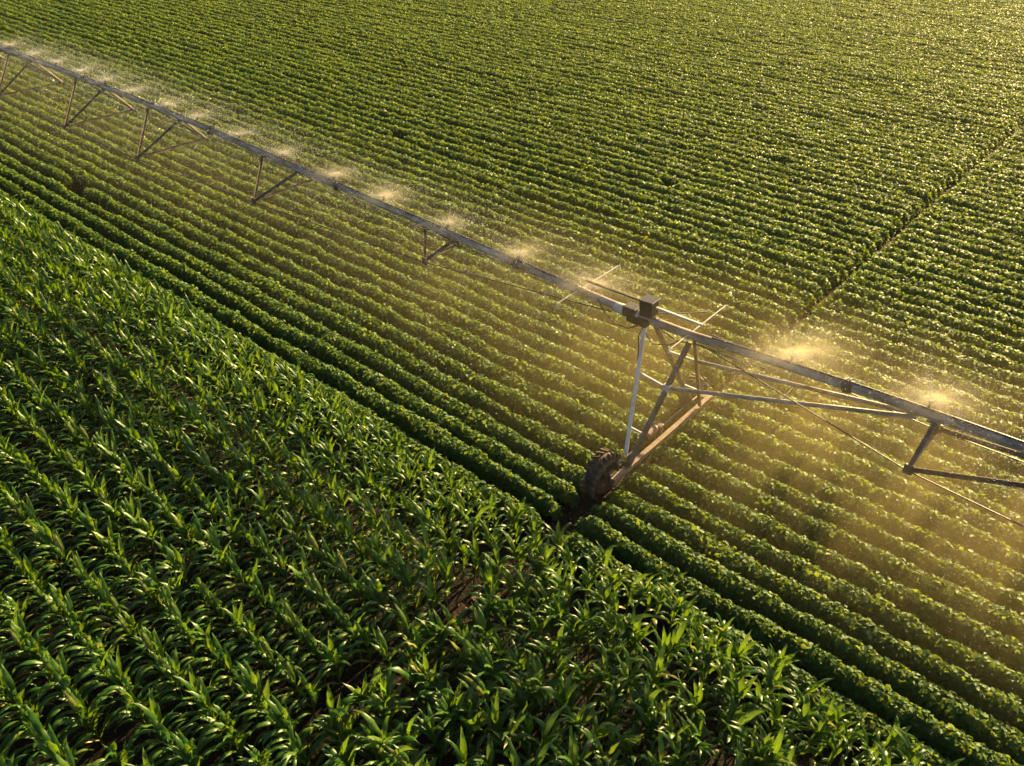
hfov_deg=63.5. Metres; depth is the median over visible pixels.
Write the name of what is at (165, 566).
corn plant
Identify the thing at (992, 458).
soybean hedge
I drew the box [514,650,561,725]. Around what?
corn plant
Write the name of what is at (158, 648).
corn plant
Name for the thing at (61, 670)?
corn plant
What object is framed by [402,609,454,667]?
corn plant
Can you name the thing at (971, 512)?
water spray
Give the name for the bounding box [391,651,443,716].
corn plant
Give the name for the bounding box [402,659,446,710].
corn plant
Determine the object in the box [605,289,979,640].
water spray
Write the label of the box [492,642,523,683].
corn plant
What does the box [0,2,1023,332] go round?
soybean hedge
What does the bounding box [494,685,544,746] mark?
corn plant
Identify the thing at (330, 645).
corn plant
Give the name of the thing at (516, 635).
corn plant
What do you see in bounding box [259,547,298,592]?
corn plant
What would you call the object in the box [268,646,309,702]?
corn plant
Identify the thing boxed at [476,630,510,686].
corn plant
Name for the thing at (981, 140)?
soybean hedge
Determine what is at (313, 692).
corn plant
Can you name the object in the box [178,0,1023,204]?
soybean hedge
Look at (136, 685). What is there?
corn plant
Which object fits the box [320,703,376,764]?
corn plant
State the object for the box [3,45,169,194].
water spray
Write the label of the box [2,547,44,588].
corn plant
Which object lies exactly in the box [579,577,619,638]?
corn plant
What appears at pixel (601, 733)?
corn plant
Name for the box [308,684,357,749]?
corn plant
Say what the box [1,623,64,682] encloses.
corn plant
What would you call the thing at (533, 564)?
corn plant
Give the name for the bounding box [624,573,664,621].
corn plant
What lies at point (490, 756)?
corn plant
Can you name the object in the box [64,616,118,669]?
corn plant
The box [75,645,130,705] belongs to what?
corn plant
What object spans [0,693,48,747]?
corn plant
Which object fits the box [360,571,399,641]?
corn plant
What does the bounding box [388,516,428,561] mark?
corn plant
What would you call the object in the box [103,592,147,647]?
corn plant
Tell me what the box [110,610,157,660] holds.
corn plant
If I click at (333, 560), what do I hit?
corn plant
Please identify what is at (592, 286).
water spray
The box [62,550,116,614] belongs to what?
corn plant
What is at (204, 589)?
corn plant
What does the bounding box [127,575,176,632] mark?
corn plant
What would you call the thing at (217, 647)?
corn plant
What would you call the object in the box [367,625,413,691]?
corn plant
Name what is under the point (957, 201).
soybean hedge
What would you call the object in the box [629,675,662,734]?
corn plant
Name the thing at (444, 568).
corn plant
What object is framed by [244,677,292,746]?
corn plant
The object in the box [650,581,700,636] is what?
corn plant
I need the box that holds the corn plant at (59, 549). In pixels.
[44,531,95,590]
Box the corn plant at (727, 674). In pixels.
[702,662,762,712]
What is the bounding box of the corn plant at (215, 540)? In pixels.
[190,522,249,585]
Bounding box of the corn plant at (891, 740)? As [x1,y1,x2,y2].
[852,715,916,765]
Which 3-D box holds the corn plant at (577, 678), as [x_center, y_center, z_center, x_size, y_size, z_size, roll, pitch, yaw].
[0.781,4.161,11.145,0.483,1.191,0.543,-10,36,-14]
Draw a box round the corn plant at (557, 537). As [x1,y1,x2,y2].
[535,520,576,567]
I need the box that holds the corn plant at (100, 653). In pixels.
[66,634,131,692]
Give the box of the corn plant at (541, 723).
[530,716,579,765]
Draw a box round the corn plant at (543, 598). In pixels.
[516,587,555,632]
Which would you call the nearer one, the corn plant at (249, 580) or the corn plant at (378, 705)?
the corn plant at (378, 705)
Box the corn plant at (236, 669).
[211,648,258,703]
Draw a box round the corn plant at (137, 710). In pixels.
[107,685,162,746]
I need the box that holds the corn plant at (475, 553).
[457,532,493,591]
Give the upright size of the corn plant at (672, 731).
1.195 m
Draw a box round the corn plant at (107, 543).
[92,515,132,582]
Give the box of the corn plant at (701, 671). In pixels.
[682,633,729,713]
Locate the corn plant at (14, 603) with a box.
[0,592,46,655]
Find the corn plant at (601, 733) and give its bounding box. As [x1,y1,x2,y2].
[575,708,625,763]
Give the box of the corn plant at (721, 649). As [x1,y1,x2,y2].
[678,633,735,690]
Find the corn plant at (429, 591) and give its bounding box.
[413,571,449,622]
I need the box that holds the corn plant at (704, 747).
[664,712,718,764]
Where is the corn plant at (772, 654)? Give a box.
[754,643,799,698]
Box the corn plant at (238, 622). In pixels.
[220,599,263,664]
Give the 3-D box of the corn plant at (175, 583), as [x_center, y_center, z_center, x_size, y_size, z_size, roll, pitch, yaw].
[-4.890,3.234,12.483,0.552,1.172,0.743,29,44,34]
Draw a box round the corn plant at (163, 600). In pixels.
[153,577,189,640]
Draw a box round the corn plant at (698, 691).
[672,679,710,743]
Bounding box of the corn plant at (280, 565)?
[261,545,309,607]
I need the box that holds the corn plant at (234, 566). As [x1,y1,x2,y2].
[223,557,267,614]
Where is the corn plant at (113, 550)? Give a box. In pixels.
[94,546,132,592]
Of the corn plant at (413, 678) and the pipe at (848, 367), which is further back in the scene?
the pipe at (848, 367)
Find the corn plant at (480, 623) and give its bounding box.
[452,602,509,653]
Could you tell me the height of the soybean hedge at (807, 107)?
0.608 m
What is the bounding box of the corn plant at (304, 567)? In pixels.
[286,547,327,623]
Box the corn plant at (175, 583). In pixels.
[157,570,207,615]
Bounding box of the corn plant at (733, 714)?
[702,693,747,760]
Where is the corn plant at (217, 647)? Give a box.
[207,633,247,697]
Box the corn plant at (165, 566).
[153,549,199,601]
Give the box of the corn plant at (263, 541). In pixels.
[252,520,292,590]
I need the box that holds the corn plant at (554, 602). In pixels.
[532,593,582,655]
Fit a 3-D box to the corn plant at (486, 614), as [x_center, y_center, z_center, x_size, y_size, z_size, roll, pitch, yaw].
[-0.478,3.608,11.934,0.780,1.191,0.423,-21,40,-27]
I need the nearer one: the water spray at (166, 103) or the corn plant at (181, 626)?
the corn plant at (181, 626)
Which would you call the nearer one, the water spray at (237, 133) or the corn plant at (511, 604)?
the corn plant at (511, 604)
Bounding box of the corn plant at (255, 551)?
[238,523,274,578]
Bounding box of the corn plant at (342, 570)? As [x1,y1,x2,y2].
[329,548,373,616]
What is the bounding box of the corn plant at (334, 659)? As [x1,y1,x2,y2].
[311,639,351,698]
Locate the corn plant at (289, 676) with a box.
[277,655,320,717]
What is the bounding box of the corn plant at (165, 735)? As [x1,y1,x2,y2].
[148,715,206,765]
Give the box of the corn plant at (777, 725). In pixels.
[737,691,801,762]
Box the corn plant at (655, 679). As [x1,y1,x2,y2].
[635,661,677,717]
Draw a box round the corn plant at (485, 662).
[457,641,513,711]
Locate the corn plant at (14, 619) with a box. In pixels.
[0,598,47,664]
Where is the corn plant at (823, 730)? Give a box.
[786,711,837,758]
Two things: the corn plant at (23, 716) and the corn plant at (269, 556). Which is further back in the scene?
the corn plant at (269, 556)
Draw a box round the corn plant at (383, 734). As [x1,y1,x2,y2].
[353,709,401,761]
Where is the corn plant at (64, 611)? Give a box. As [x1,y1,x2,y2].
[49,591,104,650]
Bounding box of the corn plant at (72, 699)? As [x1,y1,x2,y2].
[47,686,119,750]
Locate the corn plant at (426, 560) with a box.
[411,548,441,596]
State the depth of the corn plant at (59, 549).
12.84 m
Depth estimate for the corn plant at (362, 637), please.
11.58 m
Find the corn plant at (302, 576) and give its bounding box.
[280,557,317,614]
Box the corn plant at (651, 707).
[621,685,666,747]
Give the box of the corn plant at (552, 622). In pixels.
[530,594,564,641]
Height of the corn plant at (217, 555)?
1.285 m
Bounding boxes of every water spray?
[0,26,108,138]
[0,33,151,158]
[1,44,212,190]
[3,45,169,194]
[21,59,239,204]
[52,67,282,232]
[92,82,302,228]
[114,92,333,267]
[143,103,368,282]
[183,121,423,302]
[228,146,472,346]
[272,157,538,358]
[325,182,606,409]
[396,205,673,448]
[438,228,751,489]
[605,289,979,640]
[698,323,1023,696]
[820,373,1023,748]
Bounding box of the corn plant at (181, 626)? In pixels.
[163,615,217,672]
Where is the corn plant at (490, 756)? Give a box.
[467,734,508,765]
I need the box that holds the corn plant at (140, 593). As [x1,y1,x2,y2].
[124,562,167,616]
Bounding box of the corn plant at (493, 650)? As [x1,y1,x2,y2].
[472,632,528,691]
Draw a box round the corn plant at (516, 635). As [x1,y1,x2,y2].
[506,628,551,668]
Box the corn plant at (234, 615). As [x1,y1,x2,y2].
[218,600,257,653]
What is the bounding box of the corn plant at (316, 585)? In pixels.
[304,572,348,633]
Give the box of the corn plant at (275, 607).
[264,596,308,648]
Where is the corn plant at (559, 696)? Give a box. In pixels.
[536,677,583,741]
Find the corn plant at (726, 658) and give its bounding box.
[699,640,733,692]
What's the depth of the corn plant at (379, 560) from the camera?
12.51 m
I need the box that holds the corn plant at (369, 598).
[354,568,391,629]
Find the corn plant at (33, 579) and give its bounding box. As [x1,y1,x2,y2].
[10,572,58,620]
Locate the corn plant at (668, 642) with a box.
[642,625,671,689]
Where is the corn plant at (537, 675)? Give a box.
[503,663,555,718]
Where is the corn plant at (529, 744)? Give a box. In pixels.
[506,709,551,763]
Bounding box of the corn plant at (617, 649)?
[595,633,643,690]
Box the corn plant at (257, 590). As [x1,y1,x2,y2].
[248,571,284,630]
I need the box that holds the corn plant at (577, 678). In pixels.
[562,666,591,716]
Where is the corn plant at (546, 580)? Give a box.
[519,563,574,595]
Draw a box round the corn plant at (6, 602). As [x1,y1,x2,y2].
[0,597,39,634]
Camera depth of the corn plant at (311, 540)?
12.75 m
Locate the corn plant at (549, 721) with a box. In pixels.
[527,705,566,765]
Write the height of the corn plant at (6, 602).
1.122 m
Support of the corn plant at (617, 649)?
on the ground
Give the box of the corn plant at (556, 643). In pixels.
[537,621,578,675]
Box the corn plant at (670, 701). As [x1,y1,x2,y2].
[644,684,681,733]
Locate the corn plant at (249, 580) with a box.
[233,558,278,622]
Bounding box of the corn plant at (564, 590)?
[539,566,573,614]
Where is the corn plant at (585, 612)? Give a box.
[562,597,610,667]
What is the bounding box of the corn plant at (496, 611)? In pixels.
[468,585,509,628]
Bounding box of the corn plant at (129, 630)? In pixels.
[104,611,162,668]
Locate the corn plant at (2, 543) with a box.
[0,536,33,578]
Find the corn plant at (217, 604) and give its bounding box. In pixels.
[203,590,248,637]
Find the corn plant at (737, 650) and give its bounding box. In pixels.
[714,629,764,682]
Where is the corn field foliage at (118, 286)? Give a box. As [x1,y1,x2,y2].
[0,190,964,765]
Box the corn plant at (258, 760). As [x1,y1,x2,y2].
[241,740,271,765]
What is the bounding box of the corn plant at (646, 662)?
[634,639,690,705]
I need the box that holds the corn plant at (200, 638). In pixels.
[182,617,235,679]
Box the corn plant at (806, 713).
[772,693,823,744]
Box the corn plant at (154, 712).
[132,689,187,755]
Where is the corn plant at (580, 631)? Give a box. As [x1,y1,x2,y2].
[555,617,596,664]
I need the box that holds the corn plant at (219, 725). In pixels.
[197,704,255,765]
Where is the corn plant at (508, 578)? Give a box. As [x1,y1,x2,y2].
[495,566,530,600]
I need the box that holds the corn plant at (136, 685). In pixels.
[97,667,154,723]
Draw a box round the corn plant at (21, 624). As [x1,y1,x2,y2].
[1,612,55,670]
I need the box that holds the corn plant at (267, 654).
[254,636,297,693]
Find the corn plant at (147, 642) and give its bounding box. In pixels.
[134,627,182,687]
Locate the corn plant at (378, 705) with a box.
[360,694,417,745]
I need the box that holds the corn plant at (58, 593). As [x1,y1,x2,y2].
[35,583,88,637]
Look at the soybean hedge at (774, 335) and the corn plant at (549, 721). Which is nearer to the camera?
the corn plant at (549, 721)
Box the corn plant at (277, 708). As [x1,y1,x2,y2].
[260,693,319,765]
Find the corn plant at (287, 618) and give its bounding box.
[275,597,318,656]
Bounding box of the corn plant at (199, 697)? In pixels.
[185,676,230,741]
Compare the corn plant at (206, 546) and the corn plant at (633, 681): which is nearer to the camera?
the corn plant at (633, 681)
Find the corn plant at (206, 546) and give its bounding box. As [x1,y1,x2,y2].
[192,529,230,583]
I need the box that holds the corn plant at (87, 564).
[60,558,107,604]
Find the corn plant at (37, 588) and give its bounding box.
[26,578,72,626]
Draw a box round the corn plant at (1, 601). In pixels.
[0,589,33,622]
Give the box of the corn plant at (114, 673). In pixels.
[101,648,147,717]
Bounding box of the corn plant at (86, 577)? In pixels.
[72,566,124,623]
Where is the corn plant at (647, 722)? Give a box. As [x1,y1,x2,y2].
[627,700,669,765]
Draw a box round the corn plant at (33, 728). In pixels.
[22,703,85,765]
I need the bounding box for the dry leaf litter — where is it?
[262,495,597,765]
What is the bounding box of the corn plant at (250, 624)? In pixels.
[228,610,279,670]
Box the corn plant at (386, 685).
[360,664,405,733]
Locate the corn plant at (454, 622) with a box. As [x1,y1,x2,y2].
[428,602,471,663]
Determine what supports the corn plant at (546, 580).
on the ground
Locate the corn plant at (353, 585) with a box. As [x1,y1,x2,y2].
[336,569,369,624]
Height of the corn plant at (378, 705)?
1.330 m
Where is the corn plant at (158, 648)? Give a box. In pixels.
[138,629,194,702]
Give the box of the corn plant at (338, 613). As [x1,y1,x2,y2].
[327,600,370,657]
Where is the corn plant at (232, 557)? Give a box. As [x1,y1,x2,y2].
[209,546,251,605]
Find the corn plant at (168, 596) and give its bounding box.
[150,584,196,652]
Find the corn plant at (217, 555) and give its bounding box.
[200,540,237,595]
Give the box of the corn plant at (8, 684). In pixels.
[0,664,54,727]
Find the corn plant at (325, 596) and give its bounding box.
[316,588,357,644]
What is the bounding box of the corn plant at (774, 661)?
[744,655,794,698]
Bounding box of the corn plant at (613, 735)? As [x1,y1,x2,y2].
[603,722,638,763]
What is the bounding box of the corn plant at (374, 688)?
[349,672,404,725]
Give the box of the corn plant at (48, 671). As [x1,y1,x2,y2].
[35,650,89,709]
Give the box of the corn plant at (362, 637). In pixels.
[340,618,386,674]
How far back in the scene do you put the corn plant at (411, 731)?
10.24 m
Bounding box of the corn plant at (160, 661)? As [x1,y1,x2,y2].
[150,652,204,710]
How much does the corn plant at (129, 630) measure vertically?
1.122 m
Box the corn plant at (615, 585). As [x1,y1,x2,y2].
[600,562,630,607]
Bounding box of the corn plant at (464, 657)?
[434,630,487,684]
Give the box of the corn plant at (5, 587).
[0,582,20,614]
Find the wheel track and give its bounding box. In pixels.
[273,124,1022,765]
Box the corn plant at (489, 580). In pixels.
[463,558,509,623]
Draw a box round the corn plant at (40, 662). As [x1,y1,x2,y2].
[12,642,79,702]
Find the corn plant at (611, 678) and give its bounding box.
[589,639,627,719]
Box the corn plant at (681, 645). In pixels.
[662,615,693,682]
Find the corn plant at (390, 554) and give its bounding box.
[376,535,413,602]
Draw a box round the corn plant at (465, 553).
[451,534,478,583]
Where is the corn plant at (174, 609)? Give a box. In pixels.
[163,596,208,658]
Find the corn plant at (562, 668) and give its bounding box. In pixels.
[542,651,584,705]
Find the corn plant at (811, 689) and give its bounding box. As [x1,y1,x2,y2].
[786,678,833,723]
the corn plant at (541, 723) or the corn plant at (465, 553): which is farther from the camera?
the corn plant at (465, 553)
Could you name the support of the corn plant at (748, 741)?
on the ground
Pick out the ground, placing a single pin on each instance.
(352, 675)
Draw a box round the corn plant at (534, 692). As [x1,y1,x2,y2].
[499,669,548,728]
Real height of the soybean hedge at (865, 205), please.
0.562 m
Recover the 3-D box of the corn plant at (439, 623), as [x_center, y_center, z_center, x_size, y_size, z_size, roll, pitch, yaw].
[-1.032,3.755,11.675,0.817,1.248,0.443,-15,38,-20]
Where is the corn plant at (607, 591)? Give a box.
[588,581,621,643]
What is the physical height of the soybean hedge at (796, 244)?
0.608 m
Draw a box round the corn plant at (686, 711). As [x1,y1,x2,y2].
[663,671,717,723]
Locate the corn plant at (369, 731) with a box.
[350,720,388,765]
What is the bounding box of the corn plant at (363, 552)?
[343,533,370,575]
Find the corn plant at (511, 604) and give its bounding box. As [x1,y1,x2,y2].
[485,594,528,646]
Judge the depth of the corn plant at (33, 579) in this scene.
12.32 m
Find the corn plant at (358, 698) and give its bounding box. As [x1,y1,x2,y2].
[340,672,397,718]
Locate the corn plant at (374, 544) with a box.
[361,524,394,576]
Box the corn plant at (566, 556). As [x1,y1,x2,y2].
[554,538,585,585]
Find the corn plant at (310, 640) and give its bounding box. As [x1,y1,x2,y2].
[296,625,337,681]
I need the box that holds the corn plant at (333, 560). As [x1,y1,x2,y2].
[319,549,356,606]
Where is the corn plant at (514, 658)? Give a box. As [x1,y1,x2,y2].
[494,638,531,696]
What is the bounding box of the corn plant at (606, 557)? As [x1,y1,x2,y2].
[579,540,625,586]
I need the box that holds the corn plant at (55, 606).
[37,585,83,645]
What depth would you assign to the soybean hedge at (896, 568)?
16.09 m
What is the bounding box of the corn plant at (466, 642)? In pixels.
[452,634,507,690]
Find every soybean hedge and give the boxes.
[0,0,1023,322]
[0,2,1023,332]
[0,6,1023,341]
[0,10,1023,352]
[0,15,1023,364]
[0,20,1023,376]
[0,24,1023,389]
[0,30,1023,402]
[0,35,1023,415]
[0,39,1023,432]
[0,52,1022,461]
[0,60,1023,478]
[0,64,1023,494]
[0,70,1023,514]
[0,77,1023,534]
[0,84,1023,553]
[0,95,1023,574]
[0,100,1023,592]
[0,111,1023,621]
[0,120,1023,645]
[0,129,1023,678]
[0,139,1023,705]
[0,151,1023,736]
[0,163,1023,764]
[0,176,1023,765]
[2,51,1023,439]
[6,0,1023,310]
[17,0,1023,301]
[28,0,1023,291]
[41,0,1023,284]
[51,0,1023,276]
[63,0,1023,267]
[79,0,1023,259]
[89,0,1023,252]
[100,0,1023,245]
[114,0,1023,238]
[126,0,1023,229]
[140,0,1023,223]
[153,0,1023,216]
[159,0,1023,210]
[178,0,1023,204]
[189,0,1023,199]
[201,0,1023,193]
[207,0,1023,187]
[224,0,1023,180]
[240,0,1023,175]
[250,0,1023,171]
[263,0,1023,165]
[274,0,1023,161]
[289,0,1023,158]
[299,0,1023,152]
[310,0,1023,148]
[321,0,1023,145]
[338,0,1023,141]
[343,0,1023,137]
[353,0,1023,134]
[376,0,1023,130]
[387,0,1021,127]
[401,0,1023,124]
[411,0,1023,119]
[428,0,1023,112]
[437,0,1023,108]
[450,0,1023,103]
[459,0,1023,99]
[475,0,1023,96]
[489,0,1023,94]
[495,0,1023,92]
[510,0,1023,87]
[521,0,1023,85]
[529,0,1023,83]
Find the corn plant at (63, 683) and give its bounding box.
[46,670,114,730]
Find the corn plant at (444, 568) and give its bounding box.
[429,542,460,609]
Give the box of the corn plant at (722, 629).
[692,612,736,679]
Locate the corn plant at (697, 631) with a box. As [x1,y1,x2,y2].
[680,617,712,667]
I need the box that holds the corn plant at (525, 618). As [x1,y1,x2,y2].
[504,598,552,649]
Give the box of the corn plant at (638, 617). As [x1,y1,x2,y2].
[598,613,656,667]
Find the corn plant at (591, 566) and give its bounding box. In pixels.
[579,545,617,594]
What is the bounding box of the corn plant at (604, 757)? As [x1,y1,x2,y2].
[589,727,635,765]
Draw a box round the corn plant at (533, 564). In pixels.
[512,553,549,603]
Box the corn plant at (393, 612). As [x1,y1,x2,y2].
[378,594,422,645]
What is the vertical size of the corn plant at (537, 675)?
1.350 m
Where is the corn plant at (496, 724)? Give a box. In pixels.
[476,689,518,762]
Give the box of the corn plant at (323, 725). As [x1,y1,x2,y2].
[309,694,375,757]
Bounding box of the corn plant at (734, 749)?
[719,730,792,764]
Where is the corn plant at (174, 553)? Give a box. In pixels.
[160,542,209,607]
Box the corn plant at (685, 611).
[675,595,700,640]
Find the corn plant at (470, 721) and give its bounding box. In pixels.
[452,702,493,756]
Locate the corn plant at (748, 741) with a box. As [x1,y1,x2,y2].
[727,719,760,765]
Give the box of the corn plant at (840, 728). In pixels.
[794,703,857,765]
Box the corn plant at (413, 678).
[382,656,437,714]
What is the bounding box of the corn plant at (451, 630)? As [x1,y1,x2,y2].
[436,623,482,685]
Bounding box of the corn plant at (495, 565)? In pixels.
[482,535,514,594]
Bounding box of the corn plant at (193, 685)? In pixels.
[172,664,221,728]
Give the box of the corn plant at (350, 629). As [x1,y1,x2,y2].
[330,612,369,667]
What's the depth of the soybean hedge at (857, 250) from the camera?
27.03 m
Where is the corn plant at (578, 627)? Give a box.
[549,617,594,653]
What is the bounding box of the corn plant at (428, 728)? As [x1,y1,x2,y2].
[403,701,460,765]
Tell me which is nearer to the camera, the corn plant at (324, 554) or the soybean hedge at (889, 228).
the corn plant at (324, 554)
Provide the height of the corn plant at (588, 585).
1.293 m
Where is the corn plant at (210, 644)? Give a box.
[194,631,239,688]
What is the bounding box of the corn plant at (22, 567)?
[0,548,54,604]
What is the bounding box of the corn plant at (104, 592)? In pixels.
[76,573,144,642]
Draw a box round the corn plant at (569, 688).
[538,670,581,731]
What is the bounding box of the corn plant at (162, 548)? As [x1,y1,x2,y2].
[147,529,183,576]
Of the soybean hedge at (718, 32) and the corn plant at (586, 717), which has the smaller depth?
the corn plant at (586, 717)
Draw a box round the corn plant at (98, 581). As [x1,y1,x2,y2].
[81,569,130,629]
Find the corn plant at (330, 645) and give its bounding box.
[310,630,352,690]
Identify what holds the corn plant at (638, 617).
on the ground
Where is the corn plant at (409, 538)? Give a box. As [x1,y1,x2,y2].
[400,528,437,587]
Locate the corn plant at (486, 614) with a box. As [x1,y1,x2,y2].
[459,595,507,641]
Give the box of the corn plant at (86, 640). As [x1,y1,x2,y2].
[57,627,111,686]
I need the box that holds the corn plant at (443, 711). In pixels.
[426,686,463,755]
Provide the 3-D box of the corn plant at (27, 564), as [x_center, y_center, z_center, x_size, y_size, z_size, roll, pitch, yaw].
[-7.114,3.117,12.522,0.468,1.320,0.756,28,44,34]
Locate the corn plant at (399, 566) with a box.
[389,549,425,612]
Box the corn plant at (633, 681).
[600,643,653,716]
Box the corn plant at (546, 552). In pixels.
[529,536,556,593]
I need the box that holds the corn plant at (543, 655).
[521,638,571,678]
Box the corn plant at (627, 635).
[604,607,645,676]
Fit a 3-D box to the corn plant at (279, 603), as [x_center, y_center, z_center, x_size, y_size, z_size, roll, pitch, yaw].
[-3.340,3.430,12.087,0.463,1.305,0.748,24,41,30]
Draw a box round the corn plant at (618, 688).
[596,678,631,726]
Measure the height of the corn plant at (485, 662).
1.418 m
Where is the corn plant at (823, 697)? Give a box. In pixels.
[776,689,837,733]
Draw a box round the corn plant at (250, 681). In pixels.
[230,658,290,729]
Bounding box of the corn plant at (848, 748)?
[838,723,871,765]
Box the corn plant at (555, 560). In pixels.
[531,541,572,579]
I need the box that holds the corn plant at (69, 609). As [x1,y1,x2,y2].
[53,596,101,662]
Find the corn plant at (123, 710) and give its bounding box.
[104,672,160,735]
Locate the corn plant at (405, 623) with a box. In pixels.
[385,602,428,664]
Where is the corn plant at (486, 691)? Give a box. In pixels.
[455,671,513,728]
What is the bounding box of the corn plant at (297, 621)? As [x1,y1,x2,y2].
[282,609,332,670]
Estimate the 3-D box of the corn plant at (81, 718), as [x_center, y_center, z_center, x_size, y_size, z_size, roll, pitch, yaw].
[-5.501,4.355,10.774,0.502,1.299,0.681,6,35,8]
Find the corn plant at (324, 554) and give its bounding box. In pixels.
[319,536,352,598]
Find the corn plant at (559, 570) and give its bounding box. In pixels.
[543,561,571,618]
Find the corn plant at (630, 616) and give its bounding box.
[613,605,642,663]
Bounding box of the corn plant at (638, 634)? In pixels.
[615,620,656,664]
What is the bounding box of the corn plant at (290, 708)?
[249,699,302,750]
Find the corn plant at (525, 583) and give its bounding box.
[506,564,539,627]
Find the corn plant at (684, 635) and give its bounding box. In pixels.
[670,608,712,649]
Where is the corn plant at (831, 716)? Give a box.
[810,694,853,755]
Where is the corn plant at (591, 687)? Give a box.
[566,659,611,703]
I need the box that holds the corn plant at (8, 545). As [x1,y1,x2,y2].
[0,532,37,590]
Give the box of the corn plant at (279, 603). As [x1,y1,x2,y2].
[257,582,295,638]
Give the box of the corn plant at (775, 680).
[750,658,800,723]
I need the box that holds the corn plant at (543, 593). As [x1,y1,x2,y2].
[526,577,566,633]
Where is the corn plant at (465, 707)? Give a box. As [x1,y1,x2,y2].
[451,680,505,755]
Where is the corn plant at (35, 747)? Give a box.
[13,701,66,765]
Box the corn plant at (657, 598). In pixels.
[637,571,681,634]
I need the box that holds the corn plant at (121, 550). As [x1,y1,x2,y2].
[102,534,148,599]
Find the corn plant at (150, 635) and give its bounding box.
[129,626,178,676]
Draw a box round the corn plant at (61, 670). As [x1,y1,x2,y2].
[38,648,98,705]
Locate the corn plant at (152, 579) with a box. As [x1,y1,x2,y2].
[134,560,174,623]
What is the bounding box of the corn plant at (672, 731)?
[652,699,698,765]
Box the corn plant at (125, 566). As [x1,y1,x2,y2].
[111,552,162,607]
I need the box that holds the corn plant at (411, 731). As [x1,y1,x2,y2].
[389,712,427,762]
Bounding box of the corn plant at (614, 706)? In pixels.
[577,687,627,741]
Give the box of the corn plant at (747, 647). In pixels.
[712,641,761,682]
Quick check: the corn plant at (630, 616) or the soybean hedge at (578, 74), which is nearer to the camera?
the corn plant at (630, 616)
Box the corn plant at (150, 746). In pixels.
[142,713,194,763]
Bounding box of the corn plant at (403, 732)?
[379,721,424,760]
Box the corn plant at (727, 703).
[716,661,746,731]
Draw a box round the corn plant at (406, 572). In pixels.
[386,558,434,617]
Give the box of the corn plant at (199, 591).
[178,577,216,623]
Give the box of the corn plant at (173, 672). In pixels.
[149,647,210,715]
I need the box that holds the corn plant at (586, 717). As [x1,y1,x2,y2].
[556,702,603,754]
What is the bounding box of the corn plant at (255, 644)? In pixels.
[243,628,286,687]
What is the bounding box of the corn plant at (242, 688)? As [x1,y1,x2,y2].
[233,670,267,727]
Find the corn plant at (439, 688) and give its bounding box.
[412,675,455,722]
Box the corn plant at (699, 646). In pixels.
[665,630,708,695]
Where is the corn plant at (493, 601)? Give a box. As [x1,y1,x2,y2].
[470,590,519,639]
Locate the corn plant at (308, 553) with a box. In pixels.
[289,524,332,578]
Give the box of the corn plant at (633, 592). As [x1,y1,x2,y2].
[619,573,651,617]
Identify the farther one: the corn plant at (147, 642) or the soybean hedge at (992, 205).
the soybean hedge at (992, 205)
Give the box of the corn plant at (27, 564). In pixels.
[13,553,61,608]
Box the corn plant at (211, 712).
[183,677,239,751]
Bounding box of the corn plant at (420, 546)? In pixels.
[411,519,446,583]
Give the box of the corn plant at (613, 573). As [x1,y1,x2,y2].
[592,564,631,608]
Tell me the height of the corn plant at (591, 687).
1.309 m
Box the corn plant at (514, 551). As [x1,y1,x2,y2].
[497,530,533,587]
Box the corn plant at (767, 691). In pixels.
[735,678,780,720]
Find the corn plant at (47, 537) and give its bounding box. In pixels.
[29,519,84,581]
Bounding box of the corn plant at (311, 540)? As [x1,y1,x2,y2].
[301,531,342,590]
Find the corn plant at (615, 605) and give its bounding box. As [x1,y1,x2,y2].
[590,592,627,647]
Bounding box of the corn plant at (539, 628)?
[515,609,559,659]
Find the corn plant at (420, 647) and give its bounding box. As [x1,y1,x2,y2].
[385,624,440,698]
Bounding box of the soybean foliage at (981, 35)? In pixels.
[559,0,1023,78]
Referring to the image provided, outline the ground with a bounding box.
[0,123,1022,765]
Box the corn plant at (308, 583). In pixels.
[297,568,336,629]
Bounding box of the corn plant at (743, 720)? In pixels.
[711,709,767,765]
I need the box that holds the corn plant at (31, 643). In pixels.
[15,628,68,691]
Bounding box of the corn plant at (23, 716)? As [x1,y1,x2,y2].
[9,699,65,754]
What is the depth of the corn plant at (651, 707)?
10.51 m
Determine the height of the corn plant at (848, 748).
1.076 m
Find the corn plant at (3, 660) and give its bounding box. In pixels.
[2,656,28,706]
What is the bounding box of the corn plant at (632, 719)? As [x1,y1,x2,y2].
[612,694,668,751]
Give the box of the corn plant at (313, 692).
[293,668,329,722]
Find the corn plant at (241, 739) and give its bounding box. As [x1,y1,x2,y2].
[206,723,251,765]
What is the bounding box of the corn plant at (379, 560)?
[359,541,395,602]
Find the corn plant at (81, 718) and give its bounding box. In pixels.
[57,687,108,746]
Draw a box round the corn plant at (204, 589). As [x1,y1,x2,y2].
[191,577,235,634]
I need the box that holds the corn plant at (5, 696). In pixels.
[0,655,50,713]
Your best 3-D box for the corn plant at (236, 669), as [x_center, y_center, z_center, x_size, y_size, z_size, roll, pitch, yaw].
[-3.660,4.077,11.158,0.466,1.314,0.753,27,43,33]
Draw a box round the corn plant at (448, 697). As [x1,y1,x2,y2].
[429,678,486,739]
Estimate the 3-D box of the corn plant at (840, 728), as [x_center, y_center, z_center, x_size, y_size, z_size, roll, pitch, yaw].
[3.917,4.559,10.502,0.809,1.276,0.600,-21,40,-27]
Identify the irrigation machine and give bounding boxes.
[0,44,1023,526]
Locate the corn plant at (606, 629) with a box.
[578,605,635,671]
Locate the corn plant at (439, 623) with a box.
[412,608,461,677]
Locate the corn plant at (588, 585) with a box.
[568,565,608,617]
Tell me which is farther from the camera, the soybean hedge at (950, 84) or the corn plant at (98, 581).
the soybean hedge at (950, 84)
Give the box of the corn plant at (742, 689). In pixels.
[704,666,768,732]

